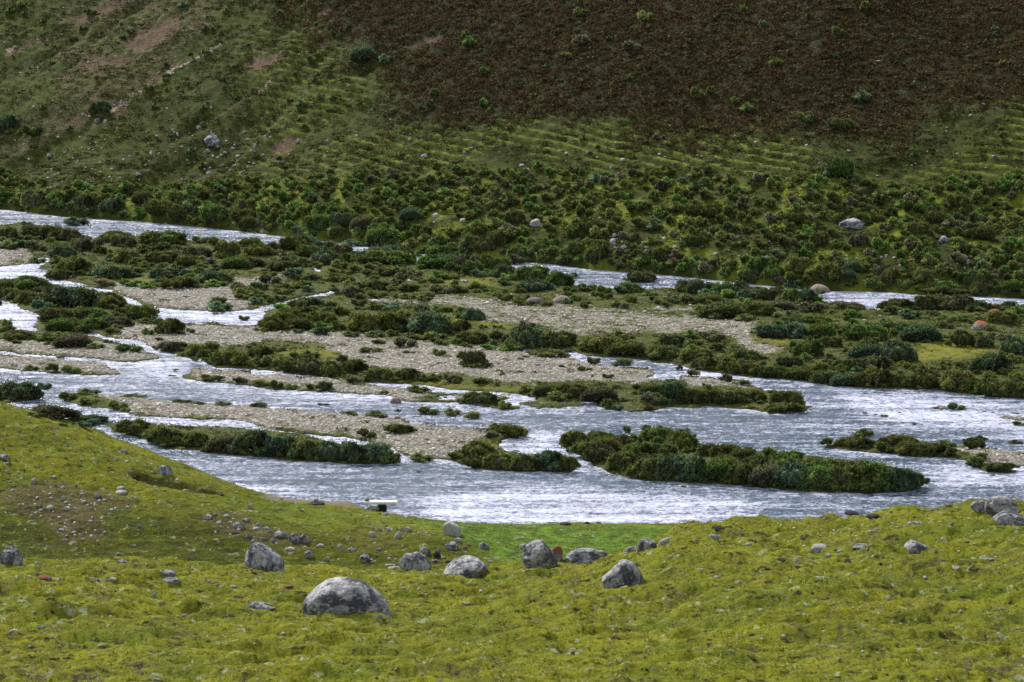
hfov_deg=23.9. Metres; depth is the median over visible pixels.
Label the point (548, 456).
shrub
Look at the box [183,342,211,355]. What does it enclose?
shrub
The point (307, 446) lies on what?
shrub
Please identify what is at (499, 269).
shrub
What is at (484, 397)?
shrub
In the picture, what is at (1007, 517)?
boulder
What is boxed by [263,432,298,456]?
shrub
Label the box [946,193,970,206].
shrub
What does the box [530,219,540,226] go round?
boulder
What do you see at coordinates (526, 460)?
shrub
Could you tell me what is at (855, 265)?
shrub
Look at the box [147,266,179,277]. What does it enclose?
shrub
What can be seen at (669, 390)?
shrub
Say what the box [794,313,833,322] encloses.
shrub
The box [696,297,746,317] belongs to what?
shrub
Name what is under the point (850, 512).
stone
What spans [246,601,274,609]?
boulder
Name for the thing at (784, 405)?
shrub
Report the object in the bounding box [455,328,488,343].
shrub
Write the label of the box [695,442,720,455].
shrub
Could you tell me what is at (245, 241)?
shrub
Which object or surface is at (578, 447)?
shrub
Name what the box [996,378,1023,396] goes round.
shrub
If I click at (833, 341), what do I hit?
shrub
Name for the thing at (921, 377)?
shrub
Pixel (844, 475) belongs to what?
shrub
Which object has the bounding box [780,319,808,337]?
shrub
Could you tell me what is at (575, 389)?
shrub
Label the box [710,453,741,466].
shrub
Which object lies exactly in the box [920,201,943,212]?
shrub
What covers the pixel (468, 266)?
shrub
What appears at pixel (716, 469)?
shrub
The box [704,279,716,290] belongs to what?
shrub
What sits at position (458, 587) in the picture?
cushion plants
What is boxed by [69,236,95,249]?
shrub
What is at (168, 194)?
shrub
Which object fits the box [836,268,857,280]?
shrub
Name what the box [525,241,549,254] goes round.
shrub
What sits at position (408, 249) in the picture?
shrub
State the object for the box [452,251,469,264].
shrub
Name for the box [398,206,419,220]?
shrub
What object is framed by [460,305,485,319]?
shrub
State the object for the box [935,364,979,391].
shrub
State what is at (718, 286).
shrub
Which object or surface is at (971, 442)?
shrub
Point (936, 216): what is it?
shrub
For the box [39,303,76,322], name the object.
shrub
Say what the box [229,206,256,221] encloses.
shrub
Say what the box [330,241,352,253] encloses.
shrub
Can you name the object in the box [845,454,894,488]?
shrub
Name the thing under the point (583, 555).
boulder
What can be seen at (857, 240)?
shrub
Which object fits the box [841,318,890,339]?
shrub
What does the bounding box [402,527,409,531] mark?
stone
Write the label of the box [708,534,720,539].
stone
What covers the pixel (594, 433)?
shrub
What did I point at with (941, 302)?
shrub
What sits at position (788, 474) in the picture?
shrub
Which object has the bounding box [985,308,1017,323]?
shrub
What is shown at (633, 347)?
shrub
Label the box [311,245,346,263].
shrub
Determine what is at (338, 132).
ground cover
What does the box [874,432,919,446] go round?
shrub
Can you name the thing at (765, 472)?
shrub
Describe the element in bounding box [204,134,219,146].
boulder
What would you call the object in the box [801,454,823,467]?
shrub
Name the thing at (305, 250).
shrub
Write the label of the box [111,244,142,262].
shrub
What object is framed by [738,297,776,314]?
shrub
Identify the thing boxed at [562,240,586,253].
shrub
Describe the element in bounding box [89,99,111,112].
shrub
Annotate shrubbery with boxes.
[0,0,1023,493]
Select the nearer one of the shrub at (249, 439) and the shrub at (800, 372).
the shrub at (249, 439)
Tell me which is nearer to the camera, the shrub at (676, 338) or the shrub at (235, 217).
the shrub at (676, 338)
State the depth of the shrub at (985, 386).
146.34 m
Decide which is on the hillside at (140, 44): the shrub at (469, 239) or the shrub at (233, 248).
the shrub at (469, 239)
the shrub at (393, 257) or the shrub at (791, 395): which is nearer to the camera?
the shrub at (791, 395)
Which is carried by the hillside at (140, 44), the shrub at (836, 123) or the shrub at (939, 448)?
the shrub at (836, 123)
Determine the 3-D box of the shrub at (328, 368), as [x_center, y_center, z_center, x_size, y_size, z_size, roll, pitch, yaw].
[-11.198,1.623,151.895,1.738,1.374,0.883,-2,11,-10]
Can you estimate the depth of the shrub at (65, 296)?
176.73 m
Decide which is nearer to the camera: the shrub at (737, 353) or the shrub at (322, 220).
the shrub at (737, 353)
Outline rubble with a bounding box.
[0,3,1023,680]
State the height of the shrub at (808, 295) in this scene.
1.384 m
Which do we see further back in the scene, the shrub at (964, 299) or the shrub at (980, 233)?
the shrub at (980, 233)
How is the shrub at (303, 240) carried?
on the valley floor
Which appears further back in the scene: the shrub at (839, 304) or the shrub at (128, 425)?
the shrub at (839, 304)
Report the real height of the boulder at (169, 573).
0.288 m
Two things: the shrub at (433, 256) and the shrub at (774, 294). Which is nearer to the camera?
the shrub at (774, 294)
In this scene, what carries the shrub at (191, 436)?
on the valley floor
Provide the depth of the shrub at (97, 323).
168.21 m
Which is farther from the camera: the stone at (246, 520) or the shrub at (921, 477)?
the shrub at (921, 477)
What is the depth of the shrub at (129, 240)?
207.03 m
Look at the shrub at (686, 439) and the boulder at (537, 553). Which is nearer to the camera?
the boulder at (537, 553)
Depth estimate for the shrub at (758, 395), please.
143.81 m
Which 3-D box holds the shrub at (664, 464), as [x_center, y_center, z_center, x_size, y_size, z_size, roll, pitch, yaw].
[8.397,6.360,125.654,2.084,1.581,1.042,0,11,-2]
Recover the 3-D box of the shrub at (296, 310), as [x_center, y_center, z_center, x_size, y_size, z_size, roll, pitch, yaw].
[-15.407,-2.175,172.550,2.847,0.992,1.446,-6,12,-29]
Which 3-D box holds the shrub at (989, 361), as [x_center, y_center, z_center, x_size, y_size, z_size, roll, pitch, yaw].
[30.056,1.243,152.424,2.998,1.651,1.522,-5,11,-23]
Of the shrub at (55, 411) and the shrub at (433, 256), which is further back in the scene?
the shrub at (433, 256)
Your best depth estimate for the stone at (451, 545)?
107.14 m
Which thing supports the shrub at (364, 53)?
on the hillside at (140, 44)
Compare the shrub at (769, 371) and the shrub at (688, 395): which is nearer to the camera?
the shrub at (688, 395)
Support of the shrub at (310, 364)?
on the valley floor
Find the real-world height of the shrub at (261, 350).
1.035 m
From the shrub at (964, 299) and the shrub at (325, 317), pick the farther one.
the shrub at (964, 299)
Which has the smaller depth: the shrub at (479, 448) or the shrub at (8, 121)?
the shrub at (479, 448)
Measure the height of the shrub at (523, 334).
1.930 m
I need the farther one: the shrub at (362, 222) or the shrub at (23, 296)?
the shrub at (362, 222)
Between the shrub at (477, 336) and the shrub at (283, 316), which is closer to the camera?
the shrub at (477, 336)
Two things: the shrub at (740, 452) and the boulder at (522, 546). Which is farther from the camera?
the shrub at (740, 452)
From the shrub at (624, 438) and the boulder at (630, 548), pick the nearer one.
the boulder at (630, 548)
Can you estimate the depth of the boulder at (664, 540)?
79.43 m
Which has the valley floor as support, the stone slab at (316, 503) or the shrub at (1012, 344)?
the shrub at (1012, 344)
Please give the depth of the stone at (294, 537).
107.41 m
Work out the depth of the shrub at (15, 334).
163.67 m
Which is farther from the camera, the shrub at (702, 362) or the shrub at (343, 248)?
the shrub at (343, 248)
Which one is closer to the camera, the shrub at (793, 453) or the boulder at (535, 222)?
the shrub at (793, 453)
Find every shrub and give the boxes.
[0,109,18,131]
[0,224,18,238]
[0,275,17,288]
[0,284,18,298]
[0,376,42,399]
[0,387,4,400]
[2,329,40,339]
[10,271,51,288]
[14,288,41,303]
[17,221,48,237]
[19,184,48,207]
[27,222,61,239]
[31,401,82,419]
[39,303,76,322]
[42,280,99,307]
[44,315,74,330]
[45,267,73,278]
[46,190,73,202]
[46,242,77,256]
[51,330,92,347]
[53,253,92,273]
[57,226,83,240]
[68,412,108,426]
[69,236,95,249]
[70,192,96,205]
[71,303,109,318]
[81,314,110,328]
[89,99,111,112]
[91,259,134,278]
[92,296,120,306]
[95,194,125,209]
[98,227,135,242]
[98,289,129,305]
[102,315,132,325]
[111,235,137,246]
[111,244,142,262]
[113,416,151,434]
[123,302,158,319]
[130,186,153,203]
[134,229,188,244]
[142,249,179,262]
[142,421,187,445]
[143,195,174,213]
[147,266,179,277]
[155,275,199,287]
[155,315,185,333]
[156,340,189,350]
[161,187,183,202]
[166,198,194,219]
[175,254,199,265]
[181,244,212,257]
[181,429,210,445]
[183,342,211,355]
[196,268,233,281]
[199,198,230,222]
[205,432,236,450]
[207,347,250,364]
[214,238,241,256]
[220,254,251,268]
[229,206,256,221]
[230,424,271,452]
[233,195,255,210]
[236,254,266,266]
[238,212,258,228]
[238,236,264,246]
[243,241,277,255]
[246,343,274,356]
[257,314,289,329]
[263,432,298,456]
[265,256,304,271]
[270,308,297,321]
[277,356,300,371]
[278,233,300,250]
[278,305,316,314]
[284,229,324,240]
[285,295,325,306]
[285,314,314,328]
[289,432,320,458]
[293,231,312,248]
[295,242,322,256]
[296,353,324,373]
[305,213,329,229]
[309,239,326,246]
[310,308,338,324]
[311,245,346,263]
[314,435,339,458]
[320,359,346,375]
[328,209,353,225]
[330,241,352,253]
[337,435,369,462]
[340,283,364,297]
[340,356,368,372]
[342,307,380,330]
[348,42,377,61]
[349,212,372,230]
[354,244,415,264]
[360,277,392,289]
[362,437,394,461]
[364,363,394,379]
[365,222,388,243]
[366,218,389,233]
[367,244,387,250]
[373,307,411,330]
[379,241,399,250]
[383,423,415,433]
[394,365,420,378]
[397,242,416,260]
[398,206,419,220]
[406,304,454,334]
[415,242,458,255]
[416,254,458,268]
[419,250,441,266]
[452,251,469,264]
[454,318,471,331]
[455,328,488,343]
[459,230,479,247]
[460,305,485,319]
[460,389,498,403]
[460,451,482,466]
[461,257,484,274]
[461,346,486,363]
[461,436,502,455]
[467,221,490,234]
[470,254,485,268]
[475,237,496,251]
[480,250,495,268]
[480,450,511,467]
[488,229,513,245]
[489,252,512,270]
[491,261,516,276]
[495,422,525,436]
[503,207,525,221]
[505,244,527,256]
[508,450,543,470]
[509,321,543,346]
[512,263,549,279]
[518,275,554,290]
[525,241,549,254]
[525,346,571,357]
[531,382,553,395]
[531,446,565,465]
[539,328,578,347]
[545,267,574,286]
[554,379,587,396]
[557,452,578,470]
[559,427,586,444]
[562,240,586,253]
[565,226,587,238]
[569,440,596,455]
[577,215,597,230]
[578,334,632,352]
[579,382,620,401]
[582,441,616,460]
[584,240,612,262]
[586,429,619,439]
[589,431,622,450]
[605,448,636,469]
[606,336,648,355]
[615,431,643,444]
[617,439,656,454]
[620,280,643,292]
[625,268,657,282]
[631,449,660,472]
[638,382,660,392]
[639,426,672,439]
[644,342,682,358]
[646,439,678,454]
[648,246,670,258]
[654,449,687,474]
[656,333,684,345]
[659,379,688,399]
[666,427,691,441]
[672,452,708,474]
[674,277,690,291]
[675,429,699,449]
[677,280,694,291]
[677,345,713,361]
[677,382,702,403]
[683,234,708,247]
[684,202,704,216]
[685,275,706,293]
[689,354,719,368]
[690,290,724,303]
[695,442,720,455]
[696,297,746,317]
[696,387,723,403]
[698,457,729,481]
[701,204,722,218]
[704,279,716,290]
[708,442,741,457]
[709,277,732,292]
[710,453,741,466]
[717,386,750,403]
[724,345,763,360]
[724,460,756,484]
[727,359,762,373]
[728,445,759,458]
[730,277,749,293]
[735,286,760,298]
[738,265,761,282]
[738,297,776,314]
[739,451,770,466]
[743,285,762,292]
[746,254,770,271]
[747,386,767,400]
[747,458,780,485]
[754,287,785,299]
[755,320,789,338]
[758,362,788,377]
[762,451,800,465]
[763,261,785,278]
[763,400,806,411]
[766,299,795,308]
[769,388,802,402]
[773,283,787,290]
[773,457,808,486]
[776,354,803,366]
[778,447,804,459]
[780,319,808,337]
[781,284,803,301]
[782,251,810,273]
[782,365,814,378]
[785,211,807,223]
[789,335,824,355]
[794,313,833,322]
[799,287,816,300]
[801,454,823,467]
[803,460,842,488]
[804,456,846,467]
[805,320,837,337]
[808,229,829,244]
[809,367,840,383]
[812,260,842,279]
[816,334,842,347]
[825,299,866,309]
[826,461,863,484]
[827,114,854,128]
[827,153,855,177]
[829,371,859,385]
[833,434,874,447]
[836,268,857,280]
[836,356,863,368]
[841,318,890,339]
[841,454,867,467]
[842,259,861,271]
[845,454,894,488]
[846,337,882,358]
[847,209,870,224]
[847,232,869,246]
[853,363,896,386]
[861,354,893,367]
[874,320,905,332]
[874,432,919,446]
[876,297,914,308]
[879,265,902,280]
[879,334,921,361]
[884,370,909,386]
[885,459,918,490]
[891,438,932,455]
[896,319,943,341]
[905,220,930,232]
[909,366,940,387]
[912,266,939,282]
[914,290,949,309]
[914,469,925,488]
[915,292,934,308]
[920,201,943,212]
[922,284,969,292]
[923,208,944,221]
[924,441,949,452]
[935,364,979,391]
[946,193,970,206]
[948,328,975,346]
[951,291,973,309]
[962,435,985,448]
[963,267,990,283]
[965,348,1012,371]
[968,280,990,294]
[971,223,995,239]
[974,374,999,394]
[975,332,994,347]
[983,461,1015,471]
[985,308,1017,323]
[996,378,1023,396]
[1000,334,1023,354]
[1001,276,1021,291]
[1009,380,1023,396]
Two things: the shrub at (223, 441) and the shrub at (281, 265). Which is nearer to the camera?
the shrub at (223, 441)
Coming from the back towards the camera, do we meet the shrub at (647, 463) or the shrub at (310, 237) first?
the shrub at (310, 237)
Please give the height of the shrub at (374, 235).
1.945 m
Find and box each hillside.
[0,0,1023,298]
[0,402,1023,681]
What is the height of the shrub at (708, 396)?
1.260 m
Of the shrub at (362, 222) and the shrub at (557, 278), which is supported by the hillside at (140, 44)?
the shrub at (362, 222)
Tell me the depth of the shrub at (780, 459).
126.41 m
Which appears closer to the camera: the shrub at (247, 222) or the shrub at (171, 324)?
the shrub at (171, 324)
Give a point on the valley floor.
(926, 356)
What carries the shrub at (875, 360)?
on the valley floor
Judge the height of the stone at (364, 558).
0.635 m
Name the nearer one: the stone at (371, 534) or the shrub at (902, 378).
the stone at (371, 534)
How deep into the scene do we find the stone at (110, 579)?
68.28 m
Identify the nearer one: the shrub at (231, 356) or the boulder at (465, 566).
the boulder at (465, 566)
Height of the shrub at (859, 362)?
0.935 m
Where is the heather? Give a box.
[0,0,1023,180]
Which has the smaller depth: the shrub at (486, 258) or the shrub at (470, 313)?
the shrub at (470, 313)
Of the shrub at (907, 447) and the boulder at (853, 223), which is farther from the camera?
the boulder at (853, 223)
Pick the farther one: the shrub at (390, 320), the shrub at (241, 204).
the shrub at (241, 204)
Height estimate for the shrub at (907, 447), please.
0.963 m
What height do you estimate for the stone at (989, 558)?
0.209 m
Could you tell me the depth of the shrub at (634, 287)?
183.01 m
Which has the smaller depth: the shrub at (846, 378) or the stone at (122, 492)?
the stone at (122, 492)
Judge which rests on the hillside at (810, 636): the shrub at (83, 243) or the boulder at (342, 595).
the boulder at (342, 595)
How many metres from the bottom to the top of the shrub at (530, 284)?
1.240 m
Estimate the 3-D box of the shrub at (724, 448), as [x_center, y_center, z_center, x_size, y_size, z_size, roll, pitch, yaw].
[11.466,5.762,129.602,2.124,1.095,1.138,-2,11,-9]
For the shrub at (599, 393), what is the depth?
144.08 m
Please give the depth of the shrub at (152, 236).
207.52 m
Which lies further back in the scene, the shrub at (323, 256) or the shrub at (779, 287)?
the shrub at (323, 256)
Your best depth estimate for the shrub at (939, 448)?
130.78 m
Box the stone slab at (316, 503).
[308,501,323,504]
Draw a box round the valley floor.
[0,216,1023,493]
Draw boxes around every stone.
[105,577,116,581]
[116,490,126,494]
[202,514,211,519]
[233,522,244,529]
[242,518,249,522]
[274,531,287,537]
[284,547,294,550]
[289,533,299,542]
[300,534,309,541]
[304,550,313,557]
[359,554,369,561]
[368,531,374,536]
[394,531,401,537]
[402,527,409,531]
[420,547,430,555]
[433,551,440,558]
[445,541,457,549]
[479,542,488,548]
[560,522,570,524]
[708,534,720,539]
[712,525,724,531]
[845,510,858,515]
[852,543,865,550]
[866,513,879,518]
[908,521,920,524]
[978,557,993,560]
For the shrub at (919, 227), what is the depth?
190.52 m
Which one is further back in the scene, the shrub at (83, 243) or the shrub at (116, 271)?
the shrub at (83, 243)
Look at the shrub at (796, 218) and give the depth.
193.93 m
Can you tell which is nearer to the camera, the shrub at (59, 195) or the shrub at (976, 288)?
the shrub at (976, 288)
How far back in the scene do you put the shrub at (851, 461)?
125.84 m
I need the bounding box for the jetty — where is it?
[364,500,396,511]
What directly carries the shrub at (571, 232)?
on the hillside at (140, 44)
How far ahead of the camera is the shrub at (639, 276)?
189.32 m
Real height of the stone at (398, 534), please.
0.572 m
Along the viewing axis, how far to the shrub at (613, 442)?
130.91 m
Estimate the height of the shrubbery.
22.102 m
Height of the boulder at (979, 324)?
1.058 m
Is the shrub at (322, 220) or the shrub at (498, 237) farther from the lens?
the shrub at (322, 220)
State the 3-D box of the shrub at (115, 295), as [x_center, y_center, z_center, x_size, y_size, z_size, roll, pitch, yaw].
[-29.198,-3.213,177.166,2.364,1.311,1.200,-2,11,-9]
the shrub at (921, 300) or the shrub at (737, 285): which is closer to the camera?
the shrub at (921, 300)
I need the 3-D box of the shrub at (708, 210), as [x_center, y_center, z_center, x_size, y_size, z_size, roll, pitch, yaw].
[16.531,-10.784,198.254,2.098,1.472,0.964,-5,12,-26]
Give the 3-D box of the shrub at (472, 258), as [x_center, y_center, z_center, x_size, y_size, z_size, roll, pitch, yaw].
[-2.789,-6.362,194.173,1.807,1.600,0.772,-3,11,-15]
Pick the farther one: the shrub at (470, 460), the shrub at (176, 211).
the shrub at (176, 211)
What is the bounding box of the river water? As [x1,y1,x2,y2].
[0,209,1023,523]
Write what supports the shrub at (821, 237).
on the hillside at (140, 44)
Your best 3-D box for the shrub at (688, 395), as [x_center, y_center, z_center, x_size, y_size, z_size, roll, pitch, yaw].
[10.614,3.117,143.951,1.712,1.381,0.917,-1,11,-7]
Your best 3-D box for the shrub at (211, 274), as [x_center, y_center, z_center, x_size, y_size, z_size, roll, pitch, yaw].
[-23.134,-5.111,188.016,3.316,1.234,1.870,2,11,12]
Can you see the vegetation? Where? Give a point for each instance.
(636, 334)
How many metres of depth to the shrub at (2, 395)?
119.53 m
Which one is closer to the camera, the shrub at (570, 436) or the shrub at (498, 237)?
the shrub at (570, 436)
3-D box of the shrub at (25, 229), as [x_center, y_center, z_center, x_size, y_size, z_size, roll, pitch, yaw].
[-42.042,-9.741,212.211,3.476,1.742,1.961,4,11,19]
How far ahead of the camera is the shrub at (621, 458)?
127.27 m
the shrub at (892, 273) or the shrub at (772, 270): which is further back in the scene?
the shrub at (772, 270)
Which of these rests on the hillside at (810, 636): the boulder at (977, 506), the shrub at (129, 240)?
the boulder at (977, 506)
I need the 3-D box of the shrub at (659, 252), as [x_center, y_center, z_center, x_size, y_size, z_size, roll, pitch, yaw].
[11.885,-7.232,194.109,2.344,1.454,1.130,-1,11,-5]
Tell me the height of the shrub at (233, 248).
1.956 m
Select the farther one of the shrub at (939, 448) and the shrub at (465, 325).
the shrub at (465, 325)
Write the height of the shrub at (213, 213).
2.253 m
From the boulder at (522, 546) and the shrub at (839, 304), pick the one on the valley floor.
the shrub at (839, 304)
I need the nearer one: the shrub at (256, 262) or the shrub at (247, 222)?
the shrub at (256, 262)
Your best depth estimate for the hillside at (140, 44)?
223.69 m
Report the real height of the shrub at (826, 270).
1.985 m
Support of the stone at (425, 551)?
on the hillside at (810, 636)
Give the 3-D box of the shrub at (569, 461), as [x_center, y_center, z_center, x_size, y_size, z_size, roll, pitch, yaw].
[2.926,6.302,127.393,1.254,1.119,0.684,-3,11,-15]
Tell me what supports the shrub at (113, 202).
on the hillside at (140, 44)
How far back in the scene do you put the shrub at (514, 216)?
204.43 m
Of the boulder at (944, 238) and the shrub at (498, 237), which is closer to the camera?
the boulder at (944, 238)
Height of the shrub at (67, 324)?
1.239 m
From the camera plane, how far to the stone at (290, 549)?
106.67 m
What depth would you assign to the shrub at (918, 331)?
162.91 m
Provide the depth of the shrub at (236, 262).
194.56 m
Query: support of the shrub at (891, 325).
on the valley floor
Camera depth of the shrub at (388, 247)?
199.76 m
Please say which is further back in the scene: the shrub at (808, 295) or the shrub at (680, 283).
the shrub at (680, 283)
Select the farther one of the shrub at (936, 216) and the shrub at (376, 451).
the shrub at (936, 216)
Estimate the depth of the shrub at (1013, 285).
182.00 m
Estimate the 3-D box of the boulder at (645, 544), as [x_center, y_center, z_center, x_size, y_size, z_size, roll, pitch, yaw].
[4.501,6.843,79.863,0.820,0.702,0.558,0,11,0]
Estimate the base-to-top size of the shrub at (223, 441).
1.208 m
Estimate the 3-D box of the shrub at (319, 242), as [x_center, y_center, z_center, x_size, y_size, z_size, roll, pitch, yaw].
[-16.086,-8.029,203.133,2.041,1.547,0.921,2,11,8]
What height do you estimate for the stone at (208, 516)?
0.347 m
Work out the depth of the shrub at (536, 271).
189.27 m
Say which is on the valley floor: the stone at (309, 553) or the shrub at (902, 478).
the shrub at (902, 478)
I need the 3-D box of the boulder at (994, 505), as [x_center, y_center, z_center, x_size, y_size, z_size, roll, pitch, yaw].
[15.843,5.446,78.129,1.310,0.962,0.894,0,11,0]
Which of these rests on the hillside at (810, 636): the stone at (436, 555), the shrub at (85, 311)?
the stone at (436, 555)
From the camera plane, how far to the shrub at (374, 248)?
199.52 m
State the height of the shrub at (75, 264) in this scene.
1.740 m
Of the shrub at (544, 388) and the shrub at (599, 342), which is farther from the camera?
the shrub at (599, 342)
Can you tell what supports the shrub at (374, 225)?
on the hillside at (140, 44)
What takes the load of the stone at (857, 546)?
on the hillside at (810, 636)
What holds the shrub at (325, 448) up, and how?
on the valley floor
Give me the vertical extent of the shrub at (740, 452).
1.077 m
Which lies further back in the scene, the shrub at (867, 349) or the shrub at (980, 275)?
the shrub at (980, 275)
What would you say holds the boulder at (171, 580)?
on the hillside at (810, 636)
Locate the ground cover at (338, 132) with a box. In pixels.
[0,0,1023,282]
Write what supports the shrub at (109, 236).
on the valley floor
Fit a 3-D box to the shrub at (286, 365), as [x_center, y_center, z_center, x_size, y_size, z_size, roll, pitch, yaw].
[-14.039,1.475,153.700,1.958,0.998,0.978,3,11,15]
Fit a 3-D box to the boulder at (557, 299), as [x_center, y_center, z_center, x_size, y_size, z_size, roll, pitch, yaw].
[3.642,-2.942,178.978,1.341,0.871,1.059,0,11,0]
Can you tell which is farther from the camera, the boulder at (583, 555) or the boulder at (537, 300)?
the boulder at (537, 300)
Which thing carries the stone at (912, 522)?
on the hillside at (810, 636)
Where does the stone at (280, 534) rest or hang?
on the hillside at (810, 636)
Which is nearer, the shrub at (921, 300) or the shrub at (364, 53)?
the shrub at (921, 300)
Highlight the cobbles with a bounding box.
[0,222,1019,488]
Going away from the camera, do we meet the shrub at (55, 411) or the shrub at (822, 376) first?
the shrub at (55, 411)
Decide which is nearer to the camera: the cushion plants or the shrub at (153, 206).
the cushion plants
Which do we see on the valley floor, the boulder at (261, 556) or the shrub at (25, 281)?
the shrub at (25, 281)
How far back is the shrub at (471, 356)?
154.54 m
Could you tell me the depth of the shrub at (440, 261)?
194.46 m
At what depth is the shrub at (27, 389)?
145.32 m
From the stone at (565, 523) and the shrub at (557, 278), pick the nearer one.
the stone at (565, 523)
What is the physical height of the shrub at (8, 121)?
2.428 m
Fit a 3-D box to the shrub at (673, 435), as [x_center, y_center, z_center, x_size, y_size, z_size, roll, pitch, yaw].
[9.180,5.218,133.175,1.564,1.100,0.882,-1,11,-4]
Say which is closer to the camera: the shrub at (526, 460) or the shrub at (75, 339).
the shrub at (526, 460)
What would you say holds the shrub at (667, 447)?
on the valley floor
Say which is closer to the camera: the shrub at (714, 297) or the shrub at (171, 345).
the shrub at (171, 345)
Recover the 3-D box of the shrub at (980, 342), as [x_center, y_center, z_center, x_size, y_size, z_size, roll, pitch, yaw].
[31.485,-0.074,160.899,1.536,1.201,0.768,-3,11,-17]
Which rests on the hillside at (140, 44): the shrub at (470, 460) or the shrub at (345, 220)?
the shrub at (345, 220)
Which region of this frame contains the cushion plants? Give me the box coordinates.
[8,435,1023,681]
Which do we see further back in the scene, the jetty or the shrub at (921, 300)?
the shrub at (921, 300)
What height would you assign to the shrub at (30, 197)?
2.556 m
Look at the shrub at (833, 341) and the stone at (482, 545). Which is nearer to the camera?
the stone at (482, 545)
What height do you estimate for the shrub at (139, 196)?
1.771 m
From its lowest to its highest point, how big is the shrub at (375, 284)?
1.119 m
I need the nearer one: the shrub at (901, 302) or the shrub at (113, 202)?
the shrub at (901, 302)
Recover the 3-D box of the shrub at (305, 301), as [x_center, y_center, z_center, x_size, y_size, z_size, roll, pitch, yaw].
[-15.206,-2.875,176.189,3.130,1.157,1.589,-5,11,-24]
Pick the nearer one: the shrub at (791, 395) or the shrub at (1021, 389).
the shrub at (791, 395)
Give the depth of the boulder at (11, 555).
74.34 m
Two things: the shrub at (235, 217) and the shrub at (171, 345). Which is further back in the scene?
the shrub at (235, 217)
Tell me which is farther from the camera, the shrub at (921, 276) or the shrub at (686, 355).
the shrub at (921, 276)
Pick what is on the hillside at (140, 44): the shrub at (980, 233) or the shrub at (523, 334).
the shrub at (980, 233)
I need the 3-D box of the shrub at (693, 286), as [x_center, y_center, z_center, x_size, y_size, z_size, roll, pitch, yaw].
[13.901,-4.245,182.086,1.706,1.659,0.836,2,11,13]
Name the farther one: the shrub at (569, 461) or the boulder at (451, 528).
the shrub at (569, 461)
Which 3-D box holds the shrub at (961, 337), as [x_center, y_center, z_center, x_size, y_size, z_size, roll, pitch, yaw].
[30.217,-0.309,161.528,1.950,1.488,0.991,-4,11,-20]
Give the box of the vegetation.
[0,222,1023,491]
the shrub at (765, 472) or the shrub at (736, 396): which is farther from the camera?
the shrub at (736, 396)
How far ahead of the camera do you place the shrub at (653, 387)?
145.47 m
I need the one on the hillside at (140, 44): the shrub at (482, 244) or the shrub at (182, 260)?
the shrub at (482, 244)
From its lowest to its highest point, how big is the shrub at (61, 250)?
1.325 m
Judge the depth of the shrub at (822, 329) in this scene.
163.78 m
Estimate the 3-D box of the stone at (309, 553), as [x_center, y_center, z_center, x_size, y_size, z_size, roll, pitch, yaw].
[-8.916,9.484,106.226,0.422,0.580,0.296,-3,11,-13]
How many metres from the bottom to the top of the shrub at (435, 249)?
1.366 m
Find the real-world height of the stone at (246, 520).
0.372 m
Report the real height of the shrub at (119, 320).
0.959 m
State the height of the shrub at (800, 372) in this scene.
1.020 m
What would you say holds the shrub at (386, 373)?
on the valley floor
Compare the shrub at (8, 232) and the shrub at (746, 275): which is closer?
the shrub at (746, 275)
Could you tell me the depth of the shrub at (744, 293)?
180.29 m
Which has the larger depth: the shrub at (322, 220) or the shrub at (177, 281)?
the shrub at (322, 220)
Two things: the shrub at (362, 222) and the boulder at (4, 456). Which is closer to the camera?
the boulder at (4, 456)
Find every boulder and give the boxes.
[0,454,9,459]
[0,546,22,565]
[37,574,51,581]
[156,465,172,475]
[162,570,175,577]
[163,577,180,583]
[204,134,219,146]
[244,542,284,572]
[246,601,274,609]
[303,577,391,618]
[390,397,400,403]
[398,552,431,571]
[443,521,460,536]
[443,555,487,577]
[519,543,527,549]
[521,539,557,568]
[527,297,541,302]
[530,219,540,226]
[552,295,568,302]
[552,546,562,561]
[565,548,607,563]
[602,559,642,588]
[624,546,635,552]
[636,538,656,552]
[659,537,670,544]
[810,284,829,292]
[811,543,825,552]
[839,217,864,229]
[904,539,929,553]
[938,235,949,242]
[970,500,985,511]
[971,320,990,330]
[983,496,1019,514]
[992,510,1023,525]
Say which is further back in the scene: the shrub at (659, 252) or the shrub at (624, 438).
the shrub at (659, 252)
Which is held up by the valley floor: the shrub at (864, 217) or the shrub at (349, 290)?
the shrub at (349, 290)
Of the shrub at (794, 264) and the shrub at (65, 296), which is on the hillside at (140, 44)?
the shrub at (794, 264)
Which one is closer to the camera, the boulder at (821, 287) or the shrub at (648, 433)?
the shrub at (648, 433)

